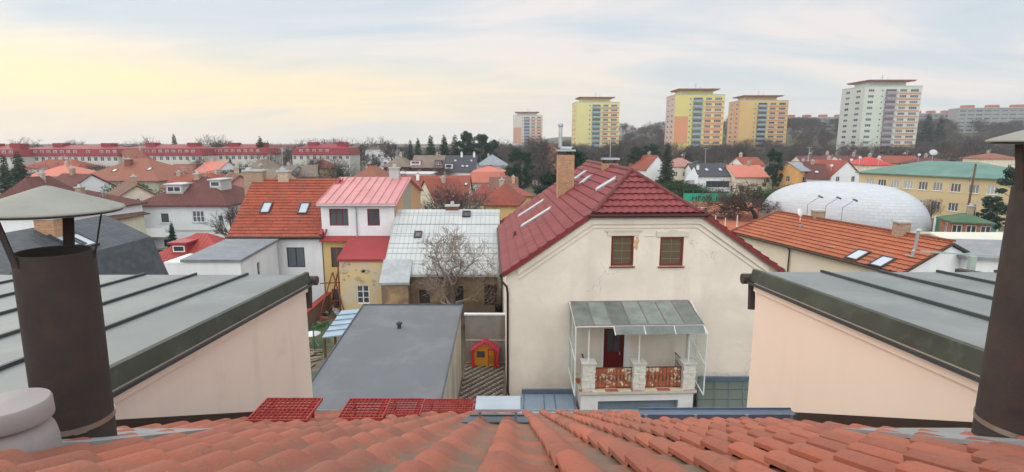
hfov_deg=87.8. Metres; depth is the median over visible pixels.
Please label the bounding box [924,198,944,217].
bare tree
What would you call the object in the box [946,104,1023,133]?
panel block
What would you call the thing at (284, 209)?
tiled house
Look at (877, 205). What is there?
air dome
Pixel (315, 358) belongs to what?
plank stack
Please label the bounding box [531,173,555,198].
pine tree
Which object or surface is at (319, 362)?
garden ground
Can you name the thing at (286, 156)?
bare tree
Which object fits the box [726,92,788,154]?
apartment tower
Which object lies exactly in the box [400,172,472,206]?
long tiled house
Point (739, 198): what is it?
bare tree
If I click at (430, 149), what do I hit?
spruce tree
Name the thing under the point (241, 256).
white annexe
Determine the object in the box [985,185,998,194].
window
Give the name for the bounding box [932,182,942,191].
window
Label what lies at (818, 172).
row house
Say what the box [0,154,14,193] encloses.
spruce tree
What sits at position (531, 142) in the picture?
bare tree
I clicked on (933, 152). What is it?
satellite dish
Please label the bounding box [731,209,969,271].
tiled house
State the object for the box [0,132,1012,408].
ground
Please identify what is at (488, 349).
door
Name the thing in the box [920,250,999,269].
metal duct
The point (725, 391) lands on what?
glazed lean to
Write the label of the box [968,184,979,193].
window
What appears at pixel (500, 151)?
bare tree
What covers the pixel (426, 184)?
side wing
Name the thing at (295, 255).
window
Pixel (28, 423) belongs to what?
vent hood
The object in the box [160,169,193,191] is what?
tiled house
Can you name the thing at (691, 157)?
bare tree
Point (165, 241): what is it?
window
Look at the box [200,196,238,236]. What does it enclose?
bare tree
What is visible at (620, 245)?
window
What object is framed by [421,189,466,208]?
bare tree
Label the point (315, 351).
plank stack
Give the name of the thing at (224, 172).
shrub
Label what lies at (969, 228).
window
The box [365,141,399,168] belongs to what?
pale apartment block
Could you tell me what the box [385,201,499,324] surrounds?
sheet roofed house
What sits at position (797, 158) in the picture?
house
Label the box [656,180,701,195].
shrub
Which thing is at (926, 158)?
house
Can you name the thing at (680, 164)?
pale house
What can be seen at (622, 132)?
panel block
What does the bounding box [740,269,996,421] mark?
flat roofed house
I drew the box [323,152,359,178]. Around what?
bare tree
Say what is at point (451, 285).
bare tree
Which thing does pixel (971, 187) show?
timber pole
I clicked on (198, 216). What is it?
window
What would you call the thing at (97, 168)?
garden trees
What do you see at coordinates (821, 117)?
panel block
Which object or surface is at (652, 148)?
pine tree
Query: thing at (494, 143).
pine tree
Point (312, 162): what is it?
bare tree
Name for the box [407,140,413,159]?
spruce tree
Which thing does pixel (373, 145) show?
bare tree
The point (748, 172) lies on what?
tiled house
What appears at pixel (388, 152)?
bare tree
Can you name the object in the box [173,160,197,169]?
gabled house
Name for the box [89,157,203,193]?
hip roofed house
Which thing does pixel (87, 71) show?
sky
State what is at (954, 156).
house
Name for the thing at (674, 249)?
window
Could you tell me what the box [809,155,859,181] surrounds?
row house
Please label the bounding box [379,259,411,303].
silver lean to
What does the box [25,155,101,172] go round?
brown house
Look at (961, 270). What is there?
roof curb
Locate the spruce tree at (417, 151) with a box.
[413,138,421,154]
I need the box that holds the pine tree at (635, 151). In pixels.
[625,146,645,166]
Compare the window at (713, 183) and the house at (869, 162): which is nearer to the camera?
the window at (713, 183)
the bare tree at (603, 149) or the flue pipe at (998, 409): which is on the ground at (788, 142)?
the bare tree at (603, 149)
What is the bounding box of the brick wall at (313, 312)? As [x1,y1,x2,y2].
[307,292,331,329]
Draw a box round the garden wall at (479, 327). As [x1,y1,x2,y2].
[464,313,504,363]
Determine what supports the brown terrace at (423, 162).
on the ground at (788, 142)
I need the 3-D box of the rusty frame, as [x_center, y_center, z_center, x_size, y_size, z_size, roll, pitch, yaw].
[-12.200,3.264,36.521,2.093,4.912,1.693,0,10,0]
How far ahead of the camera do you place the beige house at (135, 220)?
56.52 m
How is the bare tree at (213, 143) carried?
on the ground at (788, 142)
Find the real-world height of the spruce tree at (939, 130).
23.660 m
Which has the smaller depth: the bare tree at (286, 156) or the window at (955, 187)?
the window at (955, 187)
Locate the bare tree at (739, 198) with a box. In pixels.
[690,179,780,220]
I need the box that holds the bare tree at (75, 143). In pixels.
[64,139,87,144]
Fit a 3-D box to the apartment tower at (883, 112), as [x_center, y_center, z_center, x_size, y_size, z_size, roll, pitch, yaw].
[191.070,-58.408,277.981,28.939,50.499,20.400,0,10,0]
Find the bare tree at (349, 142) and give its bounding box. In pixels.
[333,137,359,149]
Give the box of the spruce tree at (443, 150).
[439,135,449,154]
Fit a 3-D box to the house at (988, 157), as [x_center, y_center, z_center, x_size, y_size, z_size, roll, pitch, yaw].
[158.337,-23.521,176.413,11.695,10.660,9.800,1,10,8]
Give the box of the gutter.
[638,407,795,419]
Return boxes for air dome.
[759,181,930,231]
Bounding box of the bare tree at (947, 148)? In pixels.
[924,135,963,158]
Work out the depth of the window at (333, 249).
38.92 m
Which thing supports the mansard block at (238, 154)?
on the ground at (788, 142)
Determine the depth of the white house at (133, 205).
54.18 m
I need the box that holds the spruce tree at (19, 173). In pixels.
[8,152,31,188]
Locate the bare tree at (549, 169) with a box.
[527,151,556,195]
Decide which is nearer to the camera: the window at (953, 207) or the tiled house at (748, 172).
the window at (953, 207)
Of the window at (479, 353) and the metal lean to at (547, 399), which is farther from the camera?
the window at (479, 353)
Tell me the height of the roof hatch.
0.606 m
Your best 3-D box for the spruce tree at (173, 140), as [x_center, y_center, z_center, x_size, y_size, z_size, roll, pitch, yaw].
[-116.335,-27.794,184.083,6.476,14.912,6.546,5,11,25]
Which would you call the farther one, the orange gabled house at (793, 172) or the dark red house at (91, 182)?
the orange gabled house at (793, 172)
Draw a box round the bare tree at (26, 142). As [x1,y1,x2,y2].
[6,136,42,147]
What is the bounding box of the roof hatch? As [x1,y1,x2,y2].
[461,396,528,423]
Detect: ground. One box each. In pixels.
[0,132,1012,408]
[308,307,340,377]
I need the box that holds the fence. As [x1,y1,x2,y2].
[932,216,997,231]
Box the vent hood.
[0,388,61,453]
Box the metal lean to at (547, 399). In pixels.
[521,389,576,409]
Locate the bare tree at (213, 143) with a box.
[195,133,230,147]
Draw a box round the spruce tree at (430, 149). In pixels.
[425,136,436,154]
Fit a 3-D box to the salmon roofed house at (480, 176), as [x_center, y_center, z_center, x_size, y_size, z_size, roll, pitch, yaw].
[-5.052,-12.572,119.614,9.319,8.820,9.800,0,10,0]
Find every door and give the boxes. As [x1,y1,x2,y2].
[488,349,494,367]
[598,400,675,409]
[603,329,623,366]
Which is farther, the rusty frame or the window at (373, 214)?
the window at (373, 214)
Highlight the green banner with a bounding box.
[683,189,732,201]
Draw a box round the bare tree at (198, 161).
[186,155,209,170]
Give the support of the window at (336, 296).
in the metal roofed house at (359, 207)
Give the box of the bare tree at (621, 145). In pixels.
[605,138,637,165]
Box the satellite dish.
[930,150,937,158]
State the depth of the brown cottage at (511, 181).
87.98 m
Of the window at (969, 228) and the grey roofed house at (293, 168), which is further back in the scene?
the grey roofed house at (293, 168)
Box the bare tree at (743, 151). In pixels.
[723,143,752,160]
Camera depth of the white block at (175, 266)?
33.08 m
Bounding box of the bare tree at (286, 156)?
[263,141,294,165]
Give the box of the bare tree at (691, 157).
[674,149,697,162]
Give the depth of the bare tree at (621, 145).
185.82 m
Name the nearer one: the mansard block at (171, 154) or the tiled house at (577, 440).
the tiled house at (577, 440)
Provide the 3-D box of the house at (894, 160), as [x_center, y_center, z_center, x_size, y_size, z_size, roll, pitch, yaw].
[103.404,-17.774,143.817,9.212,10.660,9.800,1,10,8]
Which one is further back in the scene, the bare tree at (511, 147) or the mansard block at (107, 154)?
the bare tree at (511, 147)
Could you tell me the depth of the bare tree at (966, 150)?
207.60 m
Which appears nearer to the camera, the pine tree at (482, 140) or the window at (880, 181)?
the window at (880, 181)
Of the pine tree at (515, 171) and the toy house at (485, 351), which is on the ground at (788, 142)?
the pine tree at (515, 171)
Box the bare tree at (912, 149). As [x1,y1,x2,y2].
[896,145,925,157]
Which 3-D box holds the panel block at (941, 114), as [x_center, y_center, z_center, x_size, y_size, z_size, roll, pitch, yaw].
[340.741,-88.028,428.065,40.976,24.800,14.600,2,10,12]
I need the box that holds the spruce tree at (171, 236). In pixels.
[167,222,177,247]
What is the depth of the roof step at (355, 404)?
5.34 m
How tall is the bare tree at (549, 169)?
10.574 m
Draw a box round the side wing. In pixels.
[420,172,467,208]
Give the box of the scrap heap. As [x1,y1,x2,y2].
[316,299,341,324]
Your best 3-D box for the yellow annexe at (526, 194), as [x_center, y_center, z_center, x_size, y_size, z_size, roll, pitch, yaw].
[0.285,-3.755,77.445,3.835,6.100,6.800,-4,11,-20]
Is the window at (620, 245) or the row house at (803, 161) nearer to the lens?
the window at (620, 245)
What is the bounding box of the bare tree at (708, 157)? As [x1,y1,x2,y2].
[694,147,731,162]
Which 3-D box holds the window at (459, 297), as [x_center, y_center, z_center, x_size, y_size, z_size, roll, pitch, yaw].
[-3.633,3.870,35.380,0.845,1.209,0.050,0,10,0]
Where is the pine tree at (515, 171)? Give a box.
[504,148,536,188]
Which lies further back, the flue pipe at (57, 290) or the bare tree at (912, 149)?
the bare tree at (912, 149)
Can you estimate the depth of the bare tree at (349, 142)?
191.06 m
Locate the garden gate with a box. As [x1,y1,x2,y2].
[312,320,329,350]
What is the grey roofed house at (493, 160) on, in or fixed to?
on the ground at (788, 142)
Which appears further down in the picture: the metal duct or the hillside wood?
the metal duct
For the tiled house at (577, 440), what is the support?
on the ground at (788, 142)
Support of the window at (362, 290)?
in the extension
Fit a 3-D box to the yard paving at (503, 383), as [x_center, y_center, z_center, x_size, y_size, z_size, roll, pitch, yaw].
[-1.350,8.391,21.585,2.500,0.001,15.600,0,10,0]
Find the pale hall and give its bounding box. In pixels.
[911,232,1002,239]
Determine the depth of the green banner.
107.40 m
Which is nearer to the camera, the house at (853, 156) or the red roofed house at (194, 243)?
the red roofed house at (194, 243)
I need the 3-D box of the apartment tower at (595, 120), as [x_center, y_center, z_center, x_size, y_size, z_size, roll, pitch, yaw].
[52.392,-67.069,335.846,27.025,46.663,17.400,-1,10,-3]
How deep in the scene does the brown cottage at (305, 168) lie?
128.75 m
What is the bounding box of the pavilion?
[936,200,996,231]
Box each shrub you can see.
[102,181,161,193]
[205,169,244,173]
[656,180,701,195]
[670,182,718,196]
[736,184,792,205]
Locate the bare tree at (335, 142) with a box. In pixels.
[320,137,341,143]
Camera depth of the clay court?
85.10 m
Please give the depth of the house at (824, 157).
155.04 m
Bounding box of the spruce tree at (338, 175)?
[336,167,343,177]
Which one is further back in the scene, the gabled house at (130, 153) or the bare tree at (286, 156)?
the bare tree at (286, 156)
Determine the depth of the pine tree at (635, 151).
147.12 m
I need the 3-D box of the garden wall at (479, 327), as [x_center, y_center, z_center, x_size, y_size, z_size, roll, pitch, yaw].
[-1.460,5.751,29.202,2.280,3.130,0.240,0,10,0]
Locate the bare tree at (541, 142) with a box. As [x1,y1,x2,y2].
[523,136,556,166]
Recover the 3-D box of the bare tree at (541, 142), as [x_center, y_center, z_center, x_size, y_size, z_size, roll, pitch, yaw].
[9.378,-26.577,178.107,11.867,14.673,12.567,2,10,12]
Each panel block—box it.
[619,128,649,135]
[786,114,839,131]
[918,110,948,131]
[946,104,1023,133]
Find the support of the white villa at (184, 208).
on the ground at (788, 142)
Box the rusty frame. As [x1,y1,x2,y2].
[317,249,343,320]
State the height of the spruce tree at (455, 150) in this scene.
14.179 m
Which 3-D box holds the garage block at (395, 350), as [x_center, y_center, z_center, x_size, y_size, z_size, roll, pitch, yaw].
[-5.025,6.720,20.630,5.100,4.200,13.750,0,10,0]
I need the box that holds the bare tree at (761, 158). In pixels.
[745,148,774,165]
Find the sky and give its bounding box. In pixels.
[0,0,1023,143]
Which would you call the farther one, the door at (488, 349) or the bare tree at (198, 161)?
the bare tree at (198, 161)
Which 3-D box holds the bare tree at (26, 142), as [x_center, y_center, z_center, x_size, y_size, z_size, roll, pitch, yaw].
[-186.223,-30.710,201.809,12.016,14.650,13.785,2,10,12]
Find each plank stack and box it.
[310,349,322,354]
[310,353,321,361]
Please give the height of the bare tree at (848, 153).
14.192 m
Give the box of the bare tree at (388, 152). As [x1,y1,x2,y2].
[376,141,406,160]
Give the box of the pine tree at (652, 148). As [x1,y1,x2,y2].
[642,144,660,156]
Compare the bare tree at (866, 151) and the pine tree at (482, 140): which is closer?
the pine tree at (482, 140)
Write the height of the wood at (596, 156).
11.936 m
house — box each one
[0,168,74,198]
[0,184,147,232]
[0,215,168,274]
[0,272,318,419]
[0,409,1023,471]
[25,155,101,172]
[26,158,94,177]
[55,166,115,192]
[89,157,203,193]
[102,191,149,233]
[106,174,157,200]
[121,146,155,162]
[159,233,226,262]
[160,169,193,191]
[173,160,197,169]
[187,167,225,181]
[194,156,239,172]
[222,164,243,187]
[225,167,343,302]
[240,163,299,178]
[249,155,283,168]
[269,143,293,155]
[283,160,300,174]
[316,164,422,306]
[353,162,388,176]
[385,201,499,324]
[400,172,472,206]
[470,163,508,192]
[470,338,499,367]
[478,153,507,167]
[497,123,785,409]
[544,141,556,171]
[626,151,662,181]
[660,154,691,181]
[724,161,769,194]
[728,152,765,169]
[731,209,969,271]
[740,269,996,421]
[775,162,810,190]
[785,158,810,163]
[790,152,822,160]
[803,159,829,181]
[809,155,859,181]
[820,151,832,159]
[831,150,858,160]
[850,151,893,170]
[874,152,917,165]
[899,152,945,164]
[932,149,970,161]
[962,149,1014,168]
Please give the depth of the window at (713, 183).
122.97 m
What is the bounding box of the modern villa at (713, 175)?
[675,163,730,192]
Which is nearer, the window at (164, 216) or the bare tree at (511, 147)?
the window at (164, 216)
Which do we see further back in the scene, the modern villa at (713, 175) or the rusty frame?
the modern villa at (713, 175)
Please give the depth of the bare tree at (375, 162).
147.34 m
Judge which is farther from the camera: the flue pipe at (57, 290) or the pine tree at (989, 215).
the pine tree at (989, 215)
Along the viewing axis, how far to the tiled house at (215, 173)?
97.41 m
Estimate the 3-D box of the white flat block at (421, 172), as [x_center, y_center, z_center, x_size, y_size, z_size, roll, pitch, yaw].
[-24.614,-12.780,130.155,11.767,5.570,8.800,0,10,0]
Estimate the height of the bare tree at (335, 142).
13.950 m
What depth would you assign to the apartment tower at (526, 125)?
490.18 m
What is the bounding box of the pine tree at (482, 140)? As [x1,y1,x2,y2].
[474,134,493,161]
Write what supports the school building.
on the ground at (788, 142)
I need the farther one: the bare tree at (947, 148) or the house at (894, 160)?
the bare tree at (947, 148)
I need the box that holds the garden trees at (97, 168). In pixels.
[0,161,1014,189]
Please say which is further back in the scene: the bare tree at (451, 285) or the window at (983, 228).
the window at (983, 228)
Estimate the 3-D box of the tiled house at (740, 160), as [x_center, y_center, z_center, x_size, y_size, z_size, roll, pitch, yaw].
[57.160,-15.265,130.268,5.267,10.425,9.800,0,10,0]
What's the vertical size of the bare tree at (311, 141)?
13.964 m
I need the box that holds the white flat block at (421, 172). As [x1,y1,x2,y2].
[400,171,436,174]
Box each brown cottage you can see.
[291,160,319,178]
[489,175,517,191]
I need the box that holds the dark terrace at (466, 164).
[444,151,478,174]
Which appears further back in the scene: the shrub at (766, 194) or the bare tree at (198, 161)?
the bare tree at (198, 161)
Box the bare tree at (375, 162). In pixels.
[360,153,383,168]
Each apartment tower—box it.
[513,110,542,147]
[571,96,619,150]
[663,85,725,162]
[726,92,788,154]
[835,74,922,155]
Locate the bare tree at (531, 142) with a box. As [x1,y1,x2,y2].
[523,137,541,149]
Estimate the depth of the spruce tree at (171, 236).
56.69 m
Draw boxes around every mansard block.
[0,144,34,182]
[31,143,131,168]
[130,143,215,164]
[214,143,282,168]
[291,142,360,176]
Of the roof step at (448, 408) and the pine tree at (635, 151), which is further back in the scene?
the pine tree at (635, 151)
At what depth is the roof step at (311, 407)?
4.94 m
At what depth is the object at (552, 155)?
200.59 m
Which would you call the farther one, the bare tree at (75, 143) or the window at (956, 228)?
the bare tree at (75, 143)
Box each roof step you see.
[246,398,322,422]
[337,398,391,420]
[386,398,424,416]
[421,399,474,413]
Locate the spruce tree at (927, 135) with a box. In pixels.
[917,113,935,144]
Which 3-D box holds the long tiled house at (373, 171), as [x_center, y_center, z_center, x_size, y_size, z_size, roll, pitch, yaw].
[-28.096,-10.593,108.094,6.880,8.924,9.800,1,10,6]
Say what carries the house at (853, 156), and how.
on the ground at (788, 142)
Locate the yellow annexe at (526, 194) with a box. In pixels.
[494,187,534,204]
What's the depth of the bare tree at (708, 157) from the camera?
178.30 m
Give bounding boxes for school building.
[855,161,1010,225]
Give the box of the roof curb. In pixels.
[955,268,979,271]
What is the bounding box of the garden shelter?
[322,309,358,359]
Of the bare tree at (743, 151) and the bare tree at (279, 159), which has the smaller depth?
the bare tree at (279, 159)
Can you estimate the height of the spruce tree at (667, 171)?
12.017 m
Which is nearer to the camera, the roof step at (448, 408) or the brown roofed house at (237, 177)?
the roof step at (448, 408)
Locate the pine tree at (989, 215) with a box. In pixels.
[973,196,1006,229]
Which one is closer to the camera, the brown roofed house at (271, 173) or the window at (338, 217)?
the window at (338, 217)
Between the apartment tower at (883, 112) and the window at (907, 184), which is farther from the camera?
the apartment tower at (883, 112)
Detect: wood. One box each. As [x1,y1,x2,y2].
[11,142,527,163]
[421,144,717,167]
[520,116,1023,163]
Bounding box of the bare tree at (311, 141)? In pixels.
[298,138,323,146]
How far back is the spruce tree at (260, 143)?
175.06 m
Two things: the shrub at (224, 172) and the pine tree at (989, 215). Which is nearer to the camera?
the pine tree at (989, 215)
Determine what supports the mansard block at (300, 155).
on the ground at (788, 142)
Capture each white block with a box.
[164,254,190,274]
[953,239,1001,271]
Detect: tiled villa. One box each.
[316,156,335,178]
[470,183,493,208]
[481,177,526,220]
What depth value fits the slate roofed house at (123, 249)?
24.19 m
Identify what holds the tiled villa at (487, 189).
on the ground at (788, 142)
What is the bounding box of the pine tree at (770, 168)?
[762,148,783,189]
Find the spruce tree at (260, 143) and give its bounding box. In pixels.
[256,136,263,147]
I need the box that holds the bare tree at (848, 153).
[831,138,874,156]
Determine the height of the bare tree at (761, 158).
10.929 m
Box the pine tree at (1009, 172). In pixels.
[983,167,1014,214]
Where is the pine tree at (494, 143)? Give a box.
[484,139,501,159]
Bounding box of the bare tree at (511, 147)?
[504,140,522,162]
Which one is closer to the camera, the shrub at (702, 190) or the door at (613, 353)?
the door at (613, 353)
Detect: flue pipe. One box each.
[0,185,125,438]
[971,130,1023,437]
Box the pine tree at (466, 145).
[456,131,480,162]
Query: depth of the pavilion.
64.38 m
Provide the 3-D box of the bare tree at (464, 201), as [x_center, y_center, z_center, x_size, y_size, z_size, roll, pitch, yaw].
[-6.243,-2.594,61.981,8.278,7.763,9.496,-8,13,-39]
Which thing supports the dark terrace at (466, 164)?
on the ground at (788, 142)
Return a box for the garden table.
[308,331,318,344]
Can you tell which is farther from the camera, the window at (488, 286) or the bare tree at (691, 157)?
the bare tree at (691, 157)
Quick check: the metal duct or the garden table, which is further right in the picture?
the metal duct
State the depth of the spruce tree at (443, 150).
149.39 m
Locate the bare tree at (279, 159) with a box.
[247,149,286,165]
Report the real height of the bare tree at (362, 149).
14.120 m
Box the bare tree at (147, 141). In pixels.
[140,136,163,145]
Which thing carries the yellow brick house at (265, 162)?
on the ground at (788, 142)
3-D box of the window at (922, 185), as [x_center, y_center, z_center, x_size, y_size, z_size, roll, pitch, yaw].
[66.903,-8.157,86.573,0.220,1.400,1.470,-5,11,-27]
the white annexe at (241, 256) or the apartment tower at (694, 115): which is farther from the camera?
the apartment tower at (694, 115)
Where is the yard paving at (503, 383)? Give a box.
[457,364,505,406]
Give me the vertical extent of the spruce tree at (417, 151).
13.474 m
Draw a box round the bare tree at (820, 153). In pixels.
[802,149,825,155]
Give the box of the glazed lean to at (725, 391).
[696,376,748,406]
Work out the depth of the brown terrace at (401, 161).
139.06 m
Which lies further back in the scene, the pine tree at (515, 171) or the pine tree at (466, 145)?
the pine tree at (466, 145)
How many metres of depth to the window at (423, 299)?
35.41 m
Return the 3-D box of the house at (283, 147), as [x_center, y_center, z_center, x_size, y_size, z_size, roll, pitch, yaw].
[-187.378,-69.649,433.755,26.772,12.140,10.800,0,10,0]
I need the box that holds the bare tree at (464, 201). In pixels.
[421,182,500,217]
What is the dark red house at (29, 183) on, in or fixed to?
on the ground at (788, 142)
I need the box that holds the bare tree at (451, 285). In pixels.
[409,223,502,312]
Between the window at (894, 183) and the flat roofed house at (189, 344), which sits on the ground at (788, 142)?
the flat roofed house at (189, 344)
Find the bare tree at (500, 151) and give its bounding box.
[480,139,513,161]
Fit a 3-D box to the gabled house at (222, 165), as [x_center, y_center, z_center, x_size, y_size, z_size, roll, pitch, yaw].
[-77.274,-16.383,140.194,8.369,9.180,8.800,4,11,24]
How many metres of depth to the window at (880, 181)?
92.04 m
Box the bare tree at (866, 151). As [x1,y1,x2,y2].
[856,143,888,157]
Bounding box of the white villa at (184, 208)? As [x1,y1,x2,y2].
[142,167,244,249]
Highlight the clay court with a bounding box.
[690,199,759,230]
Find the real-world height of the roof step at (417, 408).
0.239 m
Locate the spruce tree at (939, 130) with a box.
[932,118,947,144]
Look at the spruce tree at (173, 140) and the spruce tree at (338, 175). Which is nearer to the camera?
the spruce tree at (338, 175)
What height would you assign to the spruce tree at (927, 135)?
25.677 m
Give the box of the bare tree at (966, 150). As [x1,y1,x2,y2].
[949,135,998,159]
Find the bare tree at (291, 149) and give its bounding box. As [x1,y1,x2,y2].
[281,139,306,160]
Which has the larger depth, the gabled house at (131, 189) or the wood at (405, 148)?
the wood at (405, 148)
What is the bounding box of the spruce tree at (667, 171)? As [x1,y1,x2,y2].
[656,143,674,187]
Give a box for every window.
[160,213,169,223]
[163,239,169,246]
[192,211,204,222]
[287,247,304,266]
[329,209,348,225]
[331,247,342,266]
[332,289,339,306]
[356,285,369,302]
[367,209,379,225]
[420,290,429,302]
[455,286,463,302]
[476,350,485,357]
[484,284,496,304]
[609,236,634,267]
[658,237,684,267]
[706,181,728,186]
[866,178,873,183]
[878,179,886,185]
[890,180,899,188]
[904,181,912,189]
[918,181,927,190]
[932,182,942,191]
[947,202,958,211]
[950,183,960,192]
[951,225,961,231]
[966,225,976,231]
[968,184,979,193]
[980,226,990,231]
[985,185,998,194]
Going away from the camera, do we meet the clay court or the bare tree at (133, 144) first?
the clay court
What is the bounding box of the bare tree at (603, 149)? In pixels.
[593,140,612,161]
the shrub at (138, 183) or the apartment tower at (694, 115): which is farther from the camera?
the apartment tower at (694, 115)
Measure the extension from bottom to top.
6.098 m
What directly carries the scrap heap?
on the garden ground at (319, 362)
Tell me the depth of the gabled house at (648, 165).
141.96 m
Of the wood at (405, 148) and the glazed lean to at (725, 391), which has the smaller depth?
the glazed lean to at (725, 391)
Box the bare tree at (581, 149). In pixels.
[571,143,605,158]
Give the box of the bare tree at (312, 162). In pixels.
[302,155,330,173]
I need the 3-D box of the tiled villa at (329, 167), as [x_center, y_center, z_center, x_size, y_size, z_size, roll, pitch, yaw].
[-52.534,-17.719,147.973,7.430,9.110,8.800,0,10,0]
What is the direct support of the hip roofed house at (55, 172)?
on the ground at (788, 142)
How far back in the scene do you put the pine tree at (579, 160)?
60.53 m
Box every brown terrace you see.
[382,152,411,171]
[410,152,445,174]
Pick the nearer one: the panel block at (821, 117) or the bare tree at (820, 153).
the bare tree at (820, 153)
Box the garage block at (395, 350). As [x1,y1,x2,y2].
[312,304,462,409]
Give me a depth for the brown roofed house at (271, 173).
88.59 m
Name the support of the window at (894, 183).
in the school building
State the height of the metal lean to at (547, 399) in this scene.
1.240 m
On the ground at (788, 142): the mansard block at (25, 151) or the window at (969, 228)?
the mansard block at (25, 151)
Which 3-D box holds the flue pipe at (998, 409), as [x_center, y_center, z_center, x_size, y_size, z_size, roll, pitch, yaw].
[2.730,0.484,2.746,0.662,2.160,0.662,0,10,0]
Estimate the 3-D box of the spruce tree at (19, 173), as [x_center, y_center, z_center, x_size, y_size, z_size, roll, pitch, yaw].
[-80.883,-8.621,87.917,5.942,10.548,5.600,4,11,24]
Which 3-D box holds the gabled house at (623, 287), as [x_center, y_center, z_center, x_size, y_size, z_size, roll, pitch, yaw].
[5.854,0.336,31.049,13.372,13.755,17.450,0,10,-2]
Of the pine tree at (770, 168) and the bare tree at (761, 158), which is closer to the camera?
the pine tree at (770, 168)
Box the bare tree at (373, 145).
[360,136,392,157]
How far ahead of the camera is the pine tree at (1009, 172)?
70.01 m
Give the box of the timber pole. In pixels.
[967,164,976,204]
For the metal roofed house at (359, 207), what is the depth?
38.67 m
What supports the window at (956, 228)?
in the pavilion
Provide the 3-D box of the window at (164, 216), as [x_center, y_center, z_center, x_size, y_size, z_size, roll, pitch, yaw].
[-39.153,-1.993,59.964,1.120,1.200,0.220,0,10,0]
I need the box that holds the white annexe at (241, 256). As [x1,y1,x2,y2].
[180,239,278,274]
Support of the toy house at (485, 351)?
on the yard paving at (503, 383)
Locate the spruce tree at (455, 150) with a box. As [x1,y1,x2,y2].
[450,134,459,154]
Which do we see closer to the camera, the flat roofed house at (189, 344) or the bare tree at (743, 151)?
the flat roofed house at (189, 344)
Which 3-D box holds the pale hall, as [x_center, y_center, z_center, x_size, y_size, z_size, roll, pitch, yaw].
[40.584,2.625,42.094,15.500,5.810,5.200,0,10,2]
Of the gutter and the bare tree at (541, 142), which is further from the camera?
the bare tree at (541, 142)
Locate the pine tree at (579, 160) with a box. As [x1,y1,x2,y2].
[555,148,593,181]
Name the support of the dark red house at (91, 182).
on the ground at (788, 142)
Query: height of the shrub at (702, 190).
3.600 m
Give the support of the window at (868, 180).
in the school building
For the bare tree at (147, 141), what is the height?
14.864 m
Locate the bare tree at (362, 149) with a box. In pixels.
[353,139,372,169]
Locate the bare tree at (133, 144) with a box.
[121,140,145,146]
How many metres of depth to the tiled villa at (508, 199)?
66.44 m
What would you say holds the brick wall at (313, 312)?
on the garden ground at (319, 362)
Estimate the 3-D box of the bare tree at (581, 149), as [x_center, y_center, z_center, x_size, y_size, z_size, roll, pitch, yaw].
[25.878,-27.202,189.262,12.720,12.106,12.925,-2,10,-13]
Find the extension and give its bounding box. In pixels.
[337,238,389,309]
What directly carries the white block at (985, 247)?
on the ground at (788, 142)
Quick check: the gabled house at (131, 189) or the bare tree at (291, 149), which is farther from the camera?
the bare tree at (291, 149)
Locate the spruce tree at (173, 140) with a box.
[172,134,176,143]
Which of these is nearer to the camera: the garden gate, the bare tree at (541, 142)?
the garden gate

